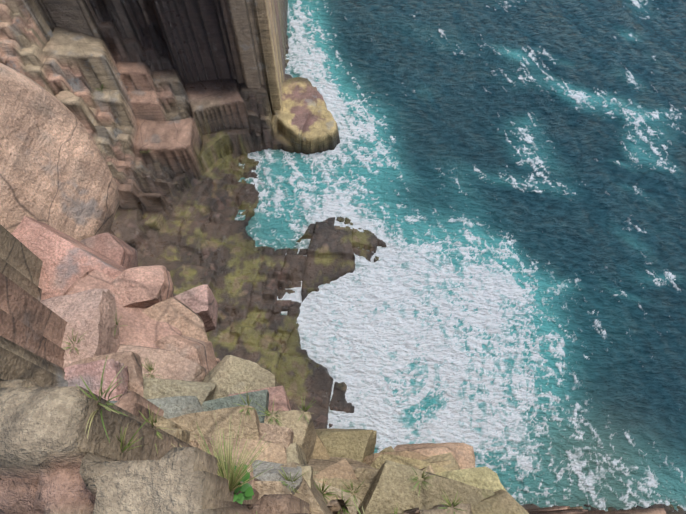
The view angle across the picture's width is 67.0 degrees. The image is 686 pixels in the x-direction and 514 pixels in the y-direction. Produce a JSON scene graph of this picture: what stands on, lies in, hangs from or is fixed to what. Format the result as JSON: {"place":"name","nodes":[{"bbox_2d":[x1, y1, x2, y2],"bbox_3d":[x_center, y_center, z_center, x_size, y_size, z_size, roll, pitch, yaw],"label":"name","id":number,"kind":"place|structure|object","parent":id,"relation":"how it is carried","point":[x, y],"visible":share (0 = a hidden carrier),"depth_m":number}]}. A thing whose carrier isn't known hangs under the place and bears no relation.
{"place":"outdoors","nodes":[
{"label":"outdoors","id":0,"kind":"place"},
{"bbox_2d":[0,0,685,513],"bbox_3d":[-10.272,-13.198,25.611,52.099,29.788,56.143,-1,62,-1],"label":"cliff terrain","id":1,"kind":"structure","parent":0,"point":[200,98],"depth_m":28.63},
{"bbox_2d":[0,63,528,513],"bbox_3d":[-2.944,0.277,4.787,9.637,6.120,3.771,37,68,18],"label":"rocks","id":2,"kind":"object","parent":1,"relation":"on","point":[59,201],"visible":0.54,"depth_m":5.05},
{"bbox_2d":[62,84,464,513],"bbox_3d":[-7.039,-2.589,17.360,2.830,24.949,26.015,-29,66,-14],"label":"grass and plants","id":3,"kind":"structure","parent":2,"relation":"on","point":[233,474],"depth_m":1.94},
{"bbox_2d":[235,0,685,510],"bbox_3d":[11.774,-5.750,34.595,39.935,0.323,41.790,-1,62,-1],"label":"sea water","id":4,"kind":"structure","parent":0,"point":[504,181],"depth_m":32.53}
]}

